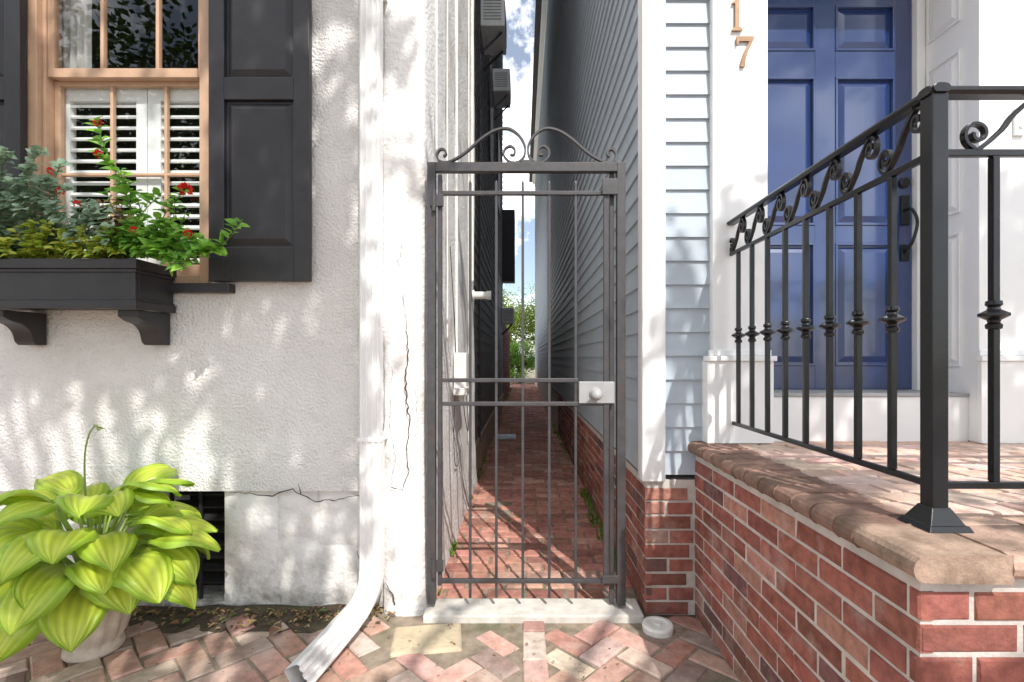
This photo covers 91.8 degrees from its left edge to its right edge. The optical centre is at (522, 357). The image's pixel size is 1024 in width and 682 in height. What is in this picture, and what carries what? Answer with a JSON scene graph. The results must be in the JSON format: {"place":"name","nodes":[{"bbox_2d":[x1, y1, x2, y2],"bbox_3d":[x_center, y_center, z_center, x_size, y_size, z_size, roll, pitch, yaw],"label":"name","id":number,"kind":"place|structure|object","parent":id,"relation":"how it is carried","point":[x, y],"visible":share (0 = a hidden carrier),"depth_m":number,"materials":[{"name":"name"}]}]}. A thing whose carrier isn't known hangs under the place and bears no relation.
{"place":"outdoors","nodes":[
{"label":"outdoors","id":0,"kind":"place"},
{"bbox_2d":[0,382,738,681],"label":"sidewalk","id":1,"kind":"structure","parent":0,"point":[691,653],"depth_m":2.04,"materials":[{"name":"brick"}]},
{"bbox_2d":[61,610,131,663],"bbox_3d":[-1.760,1.055,2.040,0.295,0.290,0.295,0,0,0],"label":"planter pot","id":2,"kind":"object","parent":1,"relation":"on","point":[106,637],"visible":0.21,"depth_m":1.98,"materials":[{"name":"ceramic"}]},
{"bbox_2d":[0,424,220,661],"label":"hosta plant","id":3,"kind":"object","parent":2,"relation":"in","point":[53,598],"visible":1,"depth_m":1.83,"materials":[{"name":"green plant"}]},
{"bbox_2d":[145,491,383,606],"bbox_3d":[-2.024,0.922,2.488,2.752,0.566,0.188,0,0,0],"label":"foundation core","id":4,"kind":"object","parent":1,"relation":"on","point":[213,594],"visible":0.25,"depth_m":2.40,"materials":[{"name":"grey concrete"}]},
{"bbox_2d":[0,491,383,605],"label":"foundation stones","id":5,"kind":"object","parent":4,"relation":"attached to","point":[324,568],"visible":0.43,"depth_m":2.38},
{"bbox_2d":[0,0,383,490],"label":"stucco wall","id":6,"kind":"structure","parent":4,"relation":"on","point":[250,386],"depth_m":2.36,"materials":[{"name":"white paint"}]},
{"bbox_2d":[0,259,176,344],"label":"window flower box","id":7,"kind":"object","parent":6,"relation":"attached to","point":[130,290],"visible":0.98,"depth_m":2.12,"materials":[{"name":"black wood"}]},
{"bbox_2d":[0,145,115,257],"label":"eucalyptus foliage plant","id":8,"kind":"object","parent":7,"relation":"in","point":[12,214],"visible":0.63,"depth_m":2.10,"materials":[{"name":"green plant"}]},
{"bbox_2d":[0,199,135,258],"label":"chartreuse filler plant","id":9,"kind":"object","parent":7,"relation":"in","point":[34,246],"visible":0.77,"depth_m":2.11,"materials":[{"name":"green plant"}]},
{"bbox_2d":[46,116,249,276],"bbox_3d":[-1.543,-0.685,2.105,0.867,0.699,0.205,0,0,7],"label":"flowering lantana plant","id":10,"kind":"object","parent":7,"relation":"in","point":[168,242],"visible":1,"depth_m":2.09,"materials":[{"name":"green plant"}]},
{"bbox_2d":[27,0,209,282],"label":"window frame","id":11,"kind":"object","parent":6,"relation":"attached to","point":[50,79],"visible":0.6,"depth_m":2.38,"materials":[{"name":"beige wood"}]},
{"bbox_2d":[0,0,26,258],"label":"shutter","id":12,"kind":"object","parent":11,"relation":"attached to","point":[13,75],"visible":0.49,"depth_m":2.31,"materials":[{"name":"grey paint"}]},
{"bbox_2d":[65,89,198,264],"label":"interior shutters","id":13,"kind":"object","parent":11,"relation":"attached to","point":[148,104],"visible":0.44,"depth_m":2.46,"materials":[{"name":"paint"}]},
{"bbox_2d":[209,0,311,281],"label":"shutter","id":14,"kind":"object","parent":11,"relation":"attached to","point":[260,118],"visible":1,"depth_m":2.31,"materials":[{"name":"grey paint"}]},
{"bbox_2d":[167,283,234,293],"bbox_3d":[-1.914,-0.327,2.342,1.100,0.043,0.075,0,0,0],"label":"window sill","id":15,"kind":"structure","parent":6,"relation":"attached to","point":[201,288],"depth_m":2.31,"materials":[{"name":"black wood"}]},
{"bbox_2d":[170,491,224,598],"bbox_3d":[-1.583,0.912,2.454,0.295,0.536,0.055,0,0,0],"label":"basement grille","id":16,"kind":"object","parent":4,"relation":"in","point":[201,578],"visible":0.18,"depth_m":2.45,"materials":[{"name":"black metal"}]},
{"bbox_2d":[190,495,224,573],"bbox_3d":[-1.583,0.917,2.527,0.335,0.566,0.250,0,0,0],"label":"basement well","id":17,"kind":"object","parent":4,"relation":"in","point":[209,497],"visible":0.11,"depth_m":2.63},
{"bbox_2d":[103,605,667,681],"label":"leaf litter","id":18,"kind":"object","parent":1,"relation":"on","point":[272,630],"visible":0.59,"depth_m":2.28,"materials":[{"name":"brown plant"}]},
{"bbox_2d":[384,0,477,615],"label":"corner and side wall","id":19,"kind":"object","parent":1,"relation":"on","point":[409,91],"visible":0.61,"depth_m":2.36,"materials":[{"name":"paint"}]},
{"bbox_2d":[229,230,418,604],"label":"wall cracks","id":20,"kind":"structure","parent":19,"relation":"attached to","point":[383,429],"depth_m":2.35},
{"bbox_2d":[284,0,387,681],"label":"downspout","id":21,"kind":"object","parent":19,"relation":"attached to","point":[318,655],"visible":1,"depth_m":2.26,"materials":[{"name":"white metal"}]},
{"bbox_2d":[435,0,473,440],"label":"wall conduits","id":22,"kind":"object","parent":19,"relation":"attached to","point":[456,123],"depth_m":3.41,"materials":[{"name":"white plastic"}]},
{"bbox_2d":[450,246,468,466],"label":"loose wires","id":23,"kind":"object","parent":19,"relation":"attached to","point":[455,352],"visible":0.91,"depth_m":3.26,"materials":[{"name":"grey paint"}]},
{"bbox_2d":[453,353,468,401],"bbox_3d":[-0.414,0.138,3.425,0.095,0.345,0.250,0,0,0],"label":"utility box","id":24,"kind":"object","parent":19,"relation":"attached to","point":[461,370],"visible":0.8,"depth_m":3.33,"materials":[{"name":"white plastic"}]},
{"bbox_2d":[472,290,490,300],"bbox_3d":[-0.375,-0.580,4.600,0.170,0.100,0.099,0,0,0],"label":"vent pipe","id":25,"kind":"object","parent":19,"relation":"attached to","point":[482,295],"visible":1,"depth_m":4.57,"materials":[{"name":"white plastic"}]},
{"bbox_2d":[427,127,625,605],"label":"iron gate","id":26,"kind":"structure","parent":19,"relation":"attached to","point":[596,393],"depth_m":2.33,"materials":[{"name":"grey metal"}]},
{"bbox_2d":[475,393,503,473],"bbox_3d":[-0.472,1.025,8.415,0.034,0.350,7.170,0,0,0],"label":"base course","id":27,"kind":"object","parent":1,"relation":"on","point":[487,432],"visible":0.57,"depth_m":6.11,"materials":[{"name":"stone"}]},
{"bbox_2d":[503,285,534,376],"bbox_3d":[-0.654,-1.268,26.033,5.752,5.150,6.258,0,0,0],"label":"garden tree","id":28,"kind":"object","parent":1,"relation":"on","point":[512,328],"visible":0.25,"depth_m":24.94,"materials":[{"name":"green plant"}]},
{"bbox_2d":[507,284,534,341],"bbox_3d":[1.609,-1.855,28.467,7.840,6.323,6.720,0,0,0],"label":"garden tree","id":29,"kind":"object","parent":1,"relation":"on","point":[525,310],"visible":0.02,"depth_m":28.28,"materials":[{"name":"green plant"}]},
{"bbox_2d":[510,339,534,383],"bbox_3d":[-0.219,0.155,23.310,2.357,2.330,2.446,0,0,0],"label":"garden shrub","id":30,"kind":"object","parent":1,"relation":"on","point":[515,359],"visible":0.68,"depth_m":22.89,"materials":[{"name":"green plant"}]},
{"bbox_2d":[423,598,643,622],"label":"gate threshold slab","id":31,"kind":"structure","parent":1,"relation":"on","point":[515,610],"depth_m":2.31,"materials":[{"name":"stone"}]},
{"bbox_2d":[535,371,695,614],"bbox_3d":[0.718,0.884,12.408,0.284,0.632,20.184,0,0,0],"label":"foundation mortar","id":32,"kind":"object","parent":1,"relation":"on","point":[688,482],"visible":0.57,"depth_m":2.32,"materials":[{"name":"grey concrete"}]},
{"bbox_2d":[558,396,692,613],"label":"foundation bricks","id":33,"kind":"object","parent":32,"relation":"in","point":[634,552],"visible":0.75,"depth_m":2.31,"materials":[{"name":"red brick"}]},
{"bbox_2d":[642,616,673,638],"bbox_3d":[0.600,1.189,2.200,0.136,0.042,0.136,0,0,0],"label":"cleanout cap","id":34,"kind":"object","parent":1,"relation":"on","point":[658,627],"visible":1,"depth_m":2.17,"materials":[{"name":"white plastic"}]},
{"bbox_2d":[626,441,968,475],"bbox_3d":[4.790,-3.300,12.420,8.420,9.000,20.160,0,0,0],"label":"flashing","id":35,"kind":"object","parent":1,"relation":"on","point":[670,475],"visible":0.04,"depth_m":2.40,"materials":[{"name":"grey metal"}]},
{"bbox_2d":[535,0,709,474],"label":"clapboards","id":36,"kind":"object","parent":35,"relation":"attached to","point":[589,98],"visible":0.81,"depth_m":2.81,"materials":[{"name":"grey wood"}]},
{"bbox_2d":[532,0,1023,481],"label":"white trim","id":37,"kind":"structure","parent":35,"relation":"attached to","point":[986,37],"depth_m":2.27,"materials":[{"name":"paint"}]},
{"bbox_2d":[529,0,541,181],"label":"roof","id":38,"kind":"structure","parent":37,"relation":"on","point":[538,5],"depth_m":13.79,"materials":[{"name":"wood"}]},
{"bbox_2d":[731,0,753,67],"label":"house numbers","id":39,"kind":"object","parent":37,"relation":"attached to","point":[738,28],"visible":1,"depth_m":2.26,"materials":[{"name":"brown metal"}]},
{"bbox_2d":[768,0,911,388],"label":"front door","id":40,"kind":"structure","parent":37,"relation":"attached to","point":[839,73],"depth_m":2.61,"materials":[{"name":"blue paint"}]},
{"bbox_2d":[898,177,918,260],"bbox_3d":[2.006,-0.729,2.574,0.060,0.442,0.073,0,0,0],"label":"door handle","id":41,"kind":"object","parent":40,"relation":"attached to","point":[905,207],"visible":1,"depth_m":2.60,"materials":[{"name":"black metal"}]},
{"bbox_2d":[774,389,969,396],"bbox_3d":[1.607,0.174,2.501,0.974,0.016,0.358,0,0,0],"label":"door threshold","id":42,"kind":"object","parent":37,"relation":"on","point":[850,393],"depth_m":2.32,"materials":[{"name":"grey metal"}]},
{"bbox_2d":[927,0,960,366],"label":"reveal panels","id":43,"kind":"object","parent":37,"relation":"attached to","point":[945,14],"visible":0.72,"depth_m":2.41,"materials":[{"name":"white paint"}]},
{"bbox_2d":[1013,107,1023,135],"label":"doorbell","id":44,"kind":"object","parent":37,"relation":"attached to","point":[1018,124],"visible":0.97,"depth_m":2.26,"materials":[{"name":"white paint"}]},
{"bbox_2d":[688,441,1023,681],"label":"brick stoop","id":45,"kind":"object","parent":1,"relation":"on","point":[812,566],"visible":0.91,"depth_m":1.35,"materials":[{"name":"red brick"}]},
{"bbox_2d":[727,82,1023,532],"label":"iron railing","id":46,"kind":"object","parent":45,"relation":"on","point":[931,512],"visible":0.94,"depth_m":1.21,"materials":[{"name":"black metal"}]},
{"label":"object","id":47,"kind":"object","parent":1,"relation":"on","visible":0},
{"bbox_2d":[473,0,502,442],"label":"siding","id":48,"kind":"object","parent":47,"relation":"attached to","point":[488,284],"visible":0.44,"depth_m":6.56,"materials":[{"name":"black wood"}]},
{"bbox_2d":[481,0,506,70],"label":"air conditioner","id":49,"kind":"object","parent":48,"relation":"attached to","point":[493,27],"visible":0.92,"depth_m":5.67,"materials":[{"name":"grey metal"}]},
{"bbox_2d":[477,0,514,441],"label":"window shutters","id":50,"kind":"object","parent":48,"relation":"attached to","point":[508,247],"depth_m":7.14,"materials":[{"name":"grey paint"}]},
{"bbox_2d":[492,69,510,120],"bbox_3d":[-0.341,-4.301,8.172,0.293,0.617,0.556,0,0,0],"label":"air conditioner","id":51,"kind":"object","parent":48,"relation":"attached to","point":[502,88],"visible":0.94,"depth_m":7.90,"materials":[{"name":"grey metal"}]},
{"bbox_2d":[502,308,513,334],"bbox_3d":[-0.341,-0.851,11.672,0.293,0.617,0.556,0,0,0],"label":"air conditioner","id":52,"kind":"object","parent":48,"relation":"attached to","point":[507,316],"visible":0.94,"depth_m":11.40,"materials":[{"name":"grey metal"}]},
{"bbox_2d":[503,325,509,400],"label":"garden wall","id":53,"kind":"structure","parent":0,"point":[506,346],"depth_m":15.54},
{"bbox_2d":[503,0,535,356],"label":"sky","id":54,"kind":"structure","parent":0,"point":[520,14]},
{"bbox_2d":[514,368,534,377],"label":"ground","id":55,"kind":"structure","parent":0,"point":[532,374],"depth_m":40.26,"materials":[{"name":"soil"}]},
{"bbox_2d":[437,383,642,608],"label":"alley brick path","id":56,"kind":"structure","parent":0,"point":[482,567],"depth_m":3.65,"materials":[{"name":"red brick"}]},
{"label":"rear walls","id":57,"kind":"object","parent":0,"visible":0},
{"bbox_2d":[76,0,198,264],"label":"room","id":58,"kind":"object","parent":57,"relation":"attached to","point":[131,33],"visible":0.1,"depth_m":3.63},
{"bbox_2d":[62,0,91,67],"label":"curtain","id":59,"kind":"object","parent":58,"relation":"hanging from","point":[76,33],"depth_m":2.50,"materials":[{"name":"fabric"}]}
]}

